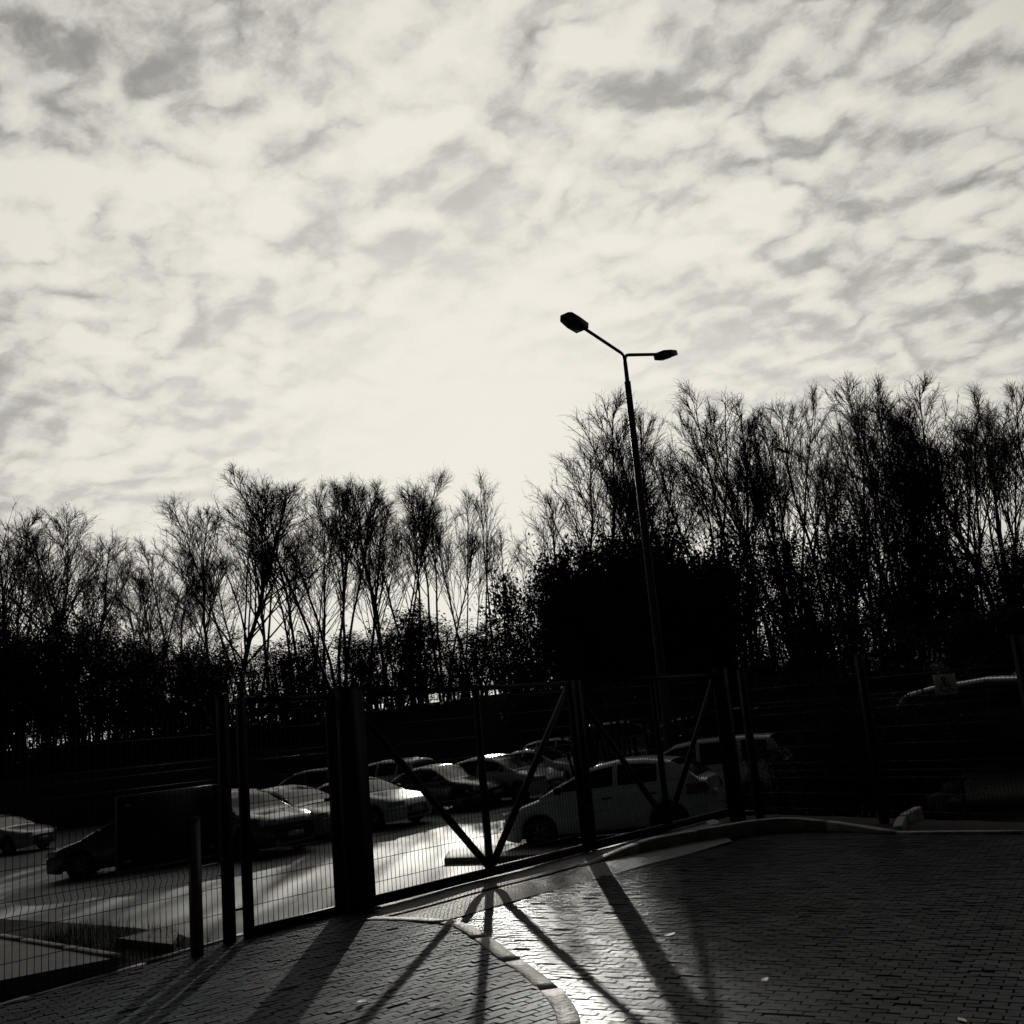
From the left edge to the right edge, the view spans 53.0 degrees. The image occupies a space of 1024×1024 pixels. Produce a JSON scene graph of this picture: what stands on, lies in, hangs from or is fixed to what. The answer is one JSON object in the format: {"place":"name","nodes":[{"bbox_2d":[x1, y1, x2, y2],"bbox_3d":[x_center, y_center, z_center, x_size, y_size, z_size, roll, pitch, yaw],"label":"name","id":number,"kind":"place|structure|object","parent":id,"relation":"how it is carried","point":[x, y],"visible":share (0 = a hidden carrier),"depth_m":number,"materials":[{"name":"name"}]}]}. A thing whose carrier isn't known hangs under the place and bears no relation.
{"place":"outdoors","nodes":[
{"label":"outdoors","id":0,"kind":"place"},
{"bbox_2d":[0,939,117,1002],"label":"curb","id":1,"kind":"structure","parent":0,"point":[64,972],"depth_m":7.41,"materials":[{"name":"concrete"}]},
{"bbox_2d":[0,919,189,968],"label":"planting strip","id":2,"kind":"object","parent":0,"point":[23,924],"visible":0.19,"depth_m":9.58,"materials":[{"name":"soil"}]},
{"bbox_2d":[0,914,212,1001],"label":"grass","id":3,"kind":"structure","parent":2,"relation":"on","point":[109,929],"depth_m":8.79,"materials":[{"name":"black plant"}]},
{"bbox_2d":[0,913,574,1023],"bbox_3d":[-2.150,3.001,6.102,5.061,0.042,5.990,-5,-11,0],"label":"path","id":4,"kind":"structure","parent":0,"point":[465,978],"depth_m":6.61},
{"bbox_2d":[187,816,203,957],"bbox_3d":[-2.420,2.915,7.865,0.068,1.120,0.082,-15,-15,40],"label":"short post","id":5,"kind":"object","parent":4,"relation":"on","point":[195,891],"visible":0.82,"depth_m":7.85,"materials":[{"name":"metal"}]},
{"bbox_2d":[0,655,999,942],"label":"parking lot","id":6,"kind":"structure","parent":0,"point":[176,909],"depth_m":21.11,"materials":[{"name":"grey asphalt"}]},
{"bbox_2d":[0,814,56,855],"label":"parked car","id":7,"kind":"object","parent":6,"relation":"on","point":[19,843],"visible":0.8,"depth_m":37.77,"materials":[{"name":"silver metal"}]},
{"bbox_2d":[46,819,187,880],"bbox_3d":[-9.723,8.429,26.542,4.134,1.513,2.080,-5,-12,-12],"label":"parked car","id":8,"kind":"object","parent":6,"relation":"on","point":[95,848],"visible":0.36,"depth_m":25.51,"materials":[{"name":"black paint"}]},
{"bbox_2d":[231,788,314,858],"bbox_3d":[-7.085,8.012,26.578,4.484,1.678,2.160,-16,-14,36],"label":"parked car","id":9,"kind":"object","parent":6,"relation":"on","point":[260,808],"visible":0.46,"depth_m":25.32,"materials":[{"name":"black paint"}]},
{"bbox_2d":[248,752,327,788],"bbox_3d":[-9.412,11.847,45.130,3.662,2.252,2.600,-5,-11,0],"label":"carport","id":10,"kind":"object","parent":6,"relation":"on","point":[278,780],"visible":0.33,"depth_m":46.24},
{"bbox_2d":[261,785,330,834],"bbox_3d":[-6.188,8.434,28.823,4.134,1.513,2.080,-16,-14,36],"label":"parked car","id":11,"kind":"object","parent":6,"relation":"on","point":[294,790],"visible":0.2,"depth_m":28.14,"materials":[{"name":"silver metal"}]},
{"bbox_2d":[317,777,431,830],"bbox_3d":[-4.411,8.477,30.006,4.534,1.448,2.100,-16,-14,36],"label":"parked car","id":12,"kind":"object","parent":6,"relation":"on","point":[397,802],"visible":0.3,"depth_m":28.62,"materials":[{"name":"white paint"}]},
{"bbox_2d":[390,764,509,811],"bbox_3d":[-2.195,8.688,32.473,4.534,1.448,2.100,-16,-14,36],"label":"parked car","id":13,"kind":"object","parent":6,"relation":"on","point":[502,794],"visible":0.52,"depth_m":31.43,"materials":[{"name":"black paint"}]},
{"bbox_2d":[451,754,565,804],"bbox_3d":[-0.290,8.473,32.787,4.134,1.513,2.080,-16,-14,36],"label":"parked car","id":14,"kind":"object","parent":6,"relation":"on","point":[511,773],"visible":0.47,"depth_m":31.82,"materials":[{"name":"white paint"}]},
{"bbox_2d":[444,835,616,863],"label":"traffic island","id":15,"kind":"structure","parent":6,"relation":"on","point":[518,854],"depth_m":18.56,"materials":[{"name":"concrete"}]},
{"bbox_2d":[481,545,620,776],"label":"round tree","id":16,"kind":"object","parent":6,"relation":"on","point":[566,638],"visible":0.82,"depth_m":29.36,"materials":[{"name":"black plant"}]},
{"bbox_2d":[516,518,663,761],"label":"round tree","id":17,"kind":"object","parent":6,"relation":"on","point":[563,566],"visible":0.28,"depth_m":30.47,"materials":[{"name":"black plant"}]},
{"bbox_2d":[502,755,725,846],"bbox_3d":[1.835,5.352,19.114,4.010,1.468,2.018,-12,-14,21],"label":"parked car","id":18,"kind":"object","parent":6,"relation":"on","point":[530,822],"visible":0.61,"depth_m":18.36,"materials":[{"name":"white paint"}]},
{"bbox_2d":[560,312,677,750],"bbox_3d":[3.288,1.325,24.661,0.400,11.878,4.582,-15,-15,40],"label":"lamp post","id":19,"kind":"object","parent":6,"relation":"on","point":[573,322],"visible":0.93,"depth_m":24.60,"materials":[{"name":"metal"}]},
{"bbox_2d":[579,497,759,754],"bbox_3d":[4.413,3.993,28.702,4.950,8.292,4.117,2,-13,-32],"label":"round tree","id":20,"kind":"object","parent":6,"relation":"on","point":[633,626],"visible":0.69,"depth_m":28.27,"materials":[{"name":"black plant"}]},
{"bbox_2d":[598,536,754,744],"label":"round tree","id":21,"kind":"object","parent":6,"relation":"on","point":[675,692],"visible":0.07,"depth_m":29.73,"materials":[{"name":"black plant"}]},
{"bbox_2d":[629,538,771,737],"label":"round tree","id":22,"kind":"object","parent":6,"relation":"on","point":[731,634],"visible":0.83,"depth_m":28.04,"materials":[{"name":"black plant"}]},
{"bbox_2d":[663,733,800,809],"bbox_3d":[4.163,5.840,22.741,4.126,1.600,1.944,-12,-13,21],"label":"parked car","id":23,"kind":"object","parent":6,"relation":"on","point":[739,737],"visible":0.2,"depth_m":21.91,"materials":[{"name":"white paint"}]},
{"bbox_2d":[0,644,1023,918],"bbox_3d":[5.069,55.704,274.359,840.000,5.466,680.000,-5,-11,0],"label":"ground","id":24,"kind":"structure","parent":0,"point":[980,818],"depth_m":29.64,"materials":[{"name":"soil"}]},
{"bbox_2d":[0,606,31,780],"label":"shrub","id":25,"kind":"object","parent":24,"relation":"on","point":[5,717],"visible":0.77,"depth_m":57.24,"materials":[{"name":"black plant"}]},
{"bbox_2d":[0,583,81,779],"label":"shrub","id":26,"kind":"object","parent":24,"relation":"on","point":[42,685],"visible":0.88,"depth_m":57.33,"materials":[{"name":"black plant"}]},
{"bbox_2d":[0,520,106,689],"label":"birch tree","id":27,"kind":"object","parent":24,"relation":"on","point":[19,568],"visible":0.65,"depth_m":65.14,"materials":[{"name":"black plant"}]},
{"bbox_2d":[3,502,133,743],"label":"birch tree","id":28,"kind":"object","parent":24,"relation":"on","point":[60,531],"visible":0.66,"depth_m":66.84,"materials":[{"name":"black plant"}]},
{"bbox_2d":[0,511,148,738],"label":"birch tree","id":29,"kind":"object","parent":24,"relation":"on","point":[45,543],"visible":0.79,"depth_m":64.66,"materials":[{"name":"black plant"}]},
{"bbox_2d":[34,574,131,772],"bbox_3d":[-24.327,9.067,58.388,6.333,11.603,5.856,-12,-13,32],"label":"shrub","id":30,"kind":"object","parent":24,"relation":"on","point":[73,722],"visible":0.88,"depth_m":58.10,"materials":[{"name":"black plant"}]},
{"bbox_2d":[44,532,141,739],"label":"birch tree","id":31,"kind":"object","parent":24,"relation":"on","point":[98,558],"visible":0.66,"depth_m":65.02,"materials":[{"name":"black plant"}]},
{"bbox_2d":[66,602,158,740],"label":"shrub","id":32,"kind":"object","parent":24,"relation":"on","point":[100,712],"visible":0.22,"depth_m":63.20,"materials":[{"name":"black plant"}]},
{"bbox_2d":[0,695,236,1000],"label":"fence","id":33,"kind":"object","parent":24,"relation":"on","point":[223,766],"visible":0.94,"depth_m":7.79,"materials":[{"name":"metal"}]},
{"bbox_2d":[114,784,220,873],"bbox_3d":[-2.656,2.444,7.979,0.040,0.555,0.891,-15,-15,40],"label":"notice board","id":34,"kind":"object","parent":33,"relation":"attached to","point":[148,811],"visible":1,"depth_m":7.94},
{"bbox_2d":[81,623,182,766],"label":"shrub","id":35,"kind":"object","parent":24,"relation":"on","point":[115,733],"visible":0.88,"depth_m":57.04,"materials":[{"name":"black plant"}]},
{"bbox_2d":[97,530,182,687],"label":"birch tree","id":36,"kind":"object","parent":24,"relation":"on","point":[145,565],"visible":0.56,"depth_m":71.35,"materials":[{"name":"black plant"}]},
{"bbox_2d":[96,638,192,748],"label":"shrub","id":37,"kind":"object","parent":24,"relation":"on","point":[158,719],"visible":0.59,"depth_m":58.00,"materials":[{"name":"black plant"}]},
{"bbox_2d":[67,544,233,742],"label":"birch tree","id":38,"kind":"object","parent":24,"relation":"on","point":[142,584],"visible":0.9,"depth_m":59.67,"materials":[{"name":"black plant"}]},
{"bbox_2d":[123,553,254,724],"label":"birch tree","id":39,"kind":"object","parent":24,"relation":"on","point":[207,589],"visible":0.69,"depth_m":62.28,"materials":[{"name":"black plant"}]},
{"bbox_2d":[152,502,233,724],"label":"birch tree","id":40,"kind":"object","parent":24,"relation":"on","point":[205,536],"visible":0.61,"depth_m":67.97,"materials":[{"name":"black plant"}]},
{"bbox_2d":[151,630,237,757],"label":"shrub","id":41,"kind":"object","parent":24,"relation":"on","point":[186,681],"visible":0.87,"depth_m":55.19,"materials":[{"name":"black plant"}]},
{"bbox_2d":[145,487,314,723],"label":"birch tree","id":42,"kind":"object","parent":24,"relation":"on","point":[172,510],"visible":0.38,"depth_m":68.79,"materials":[{"name":"black plant"}]},
{"bbox_2d":[179,624,311,753],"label":"shrub","id":43,"kind":"object","parent":24,"relation":"on","point":[250,735],"visible":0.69,"depth_m":56.17,"materials":[{"name":"black plant"}]},
{"bbox_2d":[208,479,294,718],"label":"birch tree","id":44,"kind":"object","parent":24,"relation":"on","point":[262,629],"visible":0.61,"depth_m":60.86,"materials":[{"name":"black plant"}]},
{"bbox_2d":[152,470,371,726],"bbox_3d":[-13.508,4.979,60.497,9.765,15.270,13.243,-14,-15,39],"label":"birch tree","id":45,"kind":"object","parent":24,"relation":"on","point":[257,613],"visible":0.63,"depth_m":60.11,"materials":[{"name":"black plant"}]},
{"bbox_2d":[211,640,330,730],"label":"shrub","id":46,"kind":"object","parent":24,"relation":"on","point":[266,666],"visible":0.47,"depth_m":58.36,"materials":[{"name":"black plant"}]},
{"bbox_2d":[230,484,327,694],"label":"birch tree","id":47,"kind":"object","parent":24,"relation":"on","point":[288,612],"visible":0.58,"depth_m":60.58,"materials":[{"name":"black plant"}]},
{"bbox_2d":[255,621,342,741],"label":"shrub","id":48,"kind":"object","parent":24,"relation":"on","point":[306,675],"visible":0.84,"depth_m":55.72,"materials":[{"name":"black plant"}]},
{"bbox_2d":[203,460,406,692],"bbox_3d":[-11.373,4.655,59.967,12.984,15.116,9.382,-3,-11,-9],"label":"birch tree","id":49,"kind":"object","parent":24,"relation":"on","point":[344,577],"visible":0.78,"depth_m":59.67,"materials":[{"name":"black plant"}]},
{"bbox_2d":[275,477,388,715],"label":"birch tree","id":50,"kind":"object","parent":24,"relation":"on","point":[323,584],"visible":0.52,"depth_m":62.13,"materials":[{"name":"black plant"}]},
{"bbox_2d":[297,630,395,706],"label":"shrub","id":51,"kind":"object","parent":24,"relation":"on","point":[349,654],"visible":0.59,"depth_m":58.60,"materials":[{"name":"black plant"}]},
{"bbox_2d":[323,491,431,710],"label":"birch tree","id":52,"kind":"object","parent":24,"relation":"on","point":[375,577],"visible":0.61,"depth_m":61.78,"materials":[{"name":"black plant"}]},
{"bbox_2d":[316,614,442,712],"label":"shrub","id":53,"kind":"object","parent":24,"relation":"on","point":[388,649],"visible":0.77,"depth_m":57.10,"materials":[{"name":"black plant"}]},
{"bbox_2d":[0,684,769,829],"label":"sheet fence","id":54,"kind":"object","parent":24,"relation":"on","point":[75,812],"visible":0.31,"depth_m":50.34,"materials":[{"name":"metal"}]},
{"bbox_2d":[333,479,444,704],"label":"birch tree","id":55,"kind":"object","parent":24,"relation":"on","point":[381,566],"visible":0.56,"depth_m":60.57,"materials":[{"name":"black plant"}]},
{"bbox_2d":[313,464,470,707],"bbox_3d":[-6.296,4.255,60.285,8.329,14.955,7.401,-7,-11,10],"label":"birch tree","id":56,"kind":"object","parent":24,"relation":"on","point":[413,525],"visible":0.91,"depth_m":59.30,"materials":[{"name":"black plant"}]},
{"bbox_2d":[378,594,455,704],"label":"shrub","id":57,"kind":"object","parent":24,"relation":"on","point":[413,633],"visible":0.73,"depth_m":57.39,"materials":[{"name":"black plant"}]},
{"bbox_2d":[374,481,511,701],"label":"birch tree","id":58,"kind":"object","parent":24,"relation":"on","point":[421,540],"visible":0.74,"depth_m":60.54,"materials":[{"name":"black plant"}]},
{"bbox_2d":[412,612,500,700],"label":"shrub","id":59,"kind":"object","parent":24,"relation":"on","point":[451,667],"visible":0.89,"depth_m":56.44,"materials":[{"name":"black plant"}]},
{"bbox_2d":[367,916,580,1023],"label":"kerb","id":60,"kind":"structure","parent":24,"relation":"on","point":[562,1005],"depth_m":6.50,"materials":[{"name":"concrete"}]},
{"bbox_2d":[456,466,530,692],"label":"birch tree","id":61,"kind":"object","parent":24,"relation":"on","point":[501,543],"visible":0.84,"depth_m":61.74,"materials":[{"name":"black plant"}]},
{"bbox_2d":[469,579,568,753],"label":"shrub","id":62,"kind":"object","parent":24,"relation":"on","point":[527,720],"visible":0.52,"depth_m":42.56,"materials":[{"name":"black plant"}]},
{"bbox_2d":[497,489,592,593],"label":"birch tree","id":63,"kind":"object","parent":24,"relation":"on","point":[553,519],"visible":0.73,"depth_m":46.32,"materials":[{"name":"black plant"}]},
{"bbox_2d":[523,436,627,567],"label":"birch tree","id":64,"kind":"object","parent":24,"relation":"on","point":[574,473],"visible":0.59,"depth_m":50.27,"materials":[{"name":"black plant"}]},
{"bbox_2d":[548,387,692,686],"bbox_3d":[4.753,2.074,45.059,6.602,15.755,6.779,-10,-12,25],"label":"birch tree","id":65,"kind":"object","parent":24,"relation":"on","point":[631,507],"visible":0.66,"depth_m":45.58,"materials":[{"name":"black plant"}]},
{"bbox_2d":[603,378,781,680],"bbox_3d":[8.613,1.901,46.471,7.480,14.875,7.259,-12,-13,31],"label":"birch tree","id":66,"kind":"object","parent":24,"relation":"on","point":[701,454],"visible":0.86,"depth_m":45.42,"materials":[{"name":"black plant"}]},
{"bbox_2d":[710,667,745,821],"bbox_3d":[3.027,3.389,14.270,0.180,2.435,0.180,-15,-15,40],"label":"gate post","id":67,"kind":"object","parent":24,"relation":"on","point":[739,815],"visible":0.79,"depth_m":14.23,"materials":[{"name":"metal"}]},
{"bbox_2d":[574,672,735,850],"bbox_3d":[1.884,3.051,13.050,0.106,1.920,3.231,-15,-15,40],"label":"gate leaf","id":68,"kind":"object","parent":67,"relation":"attached to","point":[666,814],"visible":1,"depth_m":12.94,"materials":[{"name":"metal"}]},
{"bbox_2d":[695,414,800,676],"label":"birch tree","id":69,"kind":"object","parent":24,"relation":"on","point":[768,489],"visible":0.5,"depth_m":47.88,"materials":[{"name":"black plant"}]},
{"bbox_2d":[692,542,806,709],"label":"shrub","id":70,"kind":"object","parent":24,"relation":"on","point":[755,631],"visible":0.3,"depth_m":43.21,"materials":[{"name":"black plant"}]},
{"bbox_2d":[672,381,859,669],"bbox_3d":[11.942,1.066,48.091,6.487,13.668,8.978,-1,-12,-18],"label":"birch tree","id":71,"kind":"object","parent":24,"relation":"on","point":[758,442],"visible":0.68,"depth_m":47.25,"materials":[{"name":"black plant"}]},
{"bbox_2d":[716,513,826,707],"bbox_3d":[11.179,4.292,44.438,5.561,8.553,5.142,-6,-11,2],"label":"shrub","id":72,"kind":"object","parent":24,"relation":"on","point":[777,584],"visible":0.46,"depth_m":43.78,"materials":[{"name":"black plant"}]},
{"bbox_2d":[741,396,845,664],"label":"birch tree","id":73,"kind":"object","parent":24,"relation":"on","point":[792,409],"visible":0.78,"depth_m":47.17,"materials":[{"name":"black plant"}]},
{"bbox_2d":[702,511,895,680],"bbox_3d":[12.366,3.855,43.236,8.028,7.975,5.826,-11,-13,27],"label":"shrub","id":74,"kind":"object","parent":24,"relation":"on","point":[807,587],"visible":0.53,"depth_m":43.19,"materials":[{"name":"black plant"}]},
{"bbox_2d":[769,591,925,742],"bbox_3d":[9.523,4.945,30.169,3.873,5.142,4.497,-2,-12,-16],"label":"shrub","id":75,"kind":"object","parent":24,"relation":"on","point":[823,636],"visible":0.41,"depth_m":29.64,"materials":[{"name":"black plant"}]},
{"bbox_2d":[781,507,918,674],"bbox_3d":[14.405,3.467,43.357,5.492,7.148,5.940,-9,-12,19],"label":"shrub","id":76,"kind":"object","parent":24,"relation":"on","point":[840,572],"visible":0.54,"depth_m":42.93,"materials":[{"name":"black plant"}]},
{"bbox_2d":[795,463,920,663],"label":"bushy tree","id":77,"kind":"object","parent":24,"relation":"on","point":[860,502],"visible":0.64,"depth_m":44.06,"materials":[{"name":"black plant"}]},
{"bbox_2d":[804,370,913,639],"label":"birch tree","id":78,"kind":"object","parent":24,"relation":"on","point":[847,395],"visible":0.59,"depth_m":49.08,"materials":[{"name":"black plant"}]},
{"bbox_2d":[772,611,965,716],"bbox_3d":[10.120,4.637,28.399,5.042,3.825,5.721,-12,-13,32],"label":"shrub","id":79,"kind":"object","parent":24,"relation":"on","point":[913,645],"visible":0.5,"depth_m":27.89,"materials":[{"name":"black plant"}]},
{"bbox_2d":[736,634,1023,823],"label":"fence","id":80,"kind":"object","parent":24,"relation":"on","point":[1017,644],"visible":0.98,"depth_m":12.72,"materials":[{"name":"metal"}]},
{"bbox_2d":[820,368,955,655],"bbox_3d":[16.888,0.617,46.138,9.069,12.821,6.553,6,-16,-45],"label":"birch tree","id":81,"kind":"object","parent":24,"relation":"on","point":[858,442],"visible":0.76,"depth_m":45.44,"materials":[{"name":"black plant"}]},
{"bbox_2d":[811,463,982,663],"bbox_3d":[16.699,2.246,43.140,7.031,9.040,5.102,-2,-12,-15],"label":"shrub","id":82,"kind":"object","parent":24,"relation":"on","point":[915,603],"visible":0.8,"depth_m":42.52,"materials":[{"name":"black plant"}]},
{"bbox_2d":[848,486,983,659],"bbox_3d":[17.685,2.506,43.755,5.286,8.140,5.717,-12,-13,32],"label":"shrub","id":83,"kind":"object","parent":24,"relation":"on","point":[947,545],"visible":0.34,"depth_m":43.23,"materials":[{"name":"black plant"}]},
{"bbox_2d":[866,434,970,660],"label":"bushy tree","id":84,"kind":"object","parent":24,"relation":"on","point":[912,470],"visible":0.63,"depth_m":43.59,"materials":[{"name":"black plant"}]},
{"bbox_2d":[819,390,1023,617],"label":"birch tree","id":85,"kind":"object","parent":24,"relation":"on","point":[953,471],"visible":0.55,"depth_m":45.60,"materials":[{"name":"black plant"}]},
{"bbox_2d":[846,626,1011,689],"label":"shrub","id":86,"kind":"object","parent":24,"relation":"on","point":[958,652],"visible":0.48,"depth_m":28.21,"materials":[{"name":"black plant"}]},
{"bbox_2d":[874,368,1000,612],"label":"birch tree","id":87,"kind":"object","parent":24,"relation":"on","point":[946,453],"visible":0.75,"depth_m":45.54,"materials":[{"name":"black plant"}]},
{"bbox_2d":[864,394,1016,628],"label":"birch tree","id":88,"kind":"object","parent":24,"relation":"on","point":[978,456],"visible":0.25,"depth_m":46.10,"materials":[{"name":"black plant"}]},
{"bbox_2d":[893,533,998,653],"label":"shrub","id":89,"kind":"object","parent":24,"relation":"on","point":[970,575],"visible":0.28,"depth_m":43.24,"materials":[{"name":"black plant"}]},
{"bbox_2d":[894,675,1023,780],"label":"parked car","id":90,"kind":"object","parent":24,"relation":"on","point":[988,710],"visible":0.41,"depth_m":17.67,"materials":[{"name":"black paint"}]},
{"bbox_2d":[914,535,1023,639],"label":"shrub","id":91,"kind":"object","parent":24,"relation":"on","point":[988,573],"visible":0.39,"depth_m":43.43,"materials":[{"name":"black plant"}]},
{"bbox_2d":[920,382,1023,597],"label":"birch tree","id":92,"kind":"object","parent":24,"relation":"on","point":[996,519],"visible":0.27,"depth_m":49.48,"materials":[{"name":"black plant"}]},
{"bbox_2d":[934,529,1023,632],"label":"shrub","id":93,"kind":"object","parent":24,"relation":"on","point":[1017,579],"visible":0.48,"depth_m":43.15,"materials":[{"name":"black plant"}]},
{"bbox_2d":[956,377,1023,518],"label":"birch tree","id":94,"kind":"object","parent":24,"relation":"on","point":[1012,390],"visible":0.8,"depth_m":46.97,"materials":[{"name":"black plant"}]},
{"bbox_2d":[0,0,1023,749],"label":"sky","id":95,"kind":"structure","parent":0,"point":[296,240],"materials":[{"name":"white"}]},
{"bbox_2d":[362,822,710,918],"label":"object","id":96,"kind":"object","parent":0,"point":[416,902],"visible":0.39,"depth_m":10.22,"materials":[{"name":"concrete"}]},
{"bbox_2d":[330,686,380,914],"bbox_3d":[-1.420,2.737,9.207,0.260,2.315,0.300,-15,-15,40],"label":"gate post","id":97,"kind":"object","parent":96,"relation":"on","point":[354,813],"visible":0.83,"depth_m":9.16,"materials":[{"name":"metal"}]},
{"bbox_2d":[234,693,346,938],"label":"wicket gate","id":98,"kind":"structure","parent":97,"relation":"attached to","point":[250,929],"depth_m":8.76,"materials":[{"name":"metal"}]},
{"bbox_2d":[361,680,594,905],"bbox_3d":[-0.258,2.937,10.565,0.112,2.290,3.335,-15,-15,40],"label":"gate leaf","id":99,"kind":"object","parent":97,"relation":"attached to","point":[488,861],"visible":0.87,"depth_m":10.54,"materials":[{"name":"metal"}]},
{"bbox_2d":[393,837,730,918],"bbox_3d":[0.845,3.628,10.413,0.695,0.035,5.701,-15,-15,41],"label":"apron","id":100,"kind":"object","parent":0,"point":[482,901],"visible":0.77,"depth_m":9.88,"materials":[{"name":"concrete"}]},
{"bbox_2d":[448,831,1023,1023],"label":"driveway","id":101,"kind":"structure","parent":0,"point":[954,916],"depth_m":7.12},
{"bbox_2d":[576,817,898,867],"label":"kerb","id":102,"kind":"structure","parent":101,"relation":"on","point":[747,828],"depth_m":11.84,"materials":[{"name":"concrete"}]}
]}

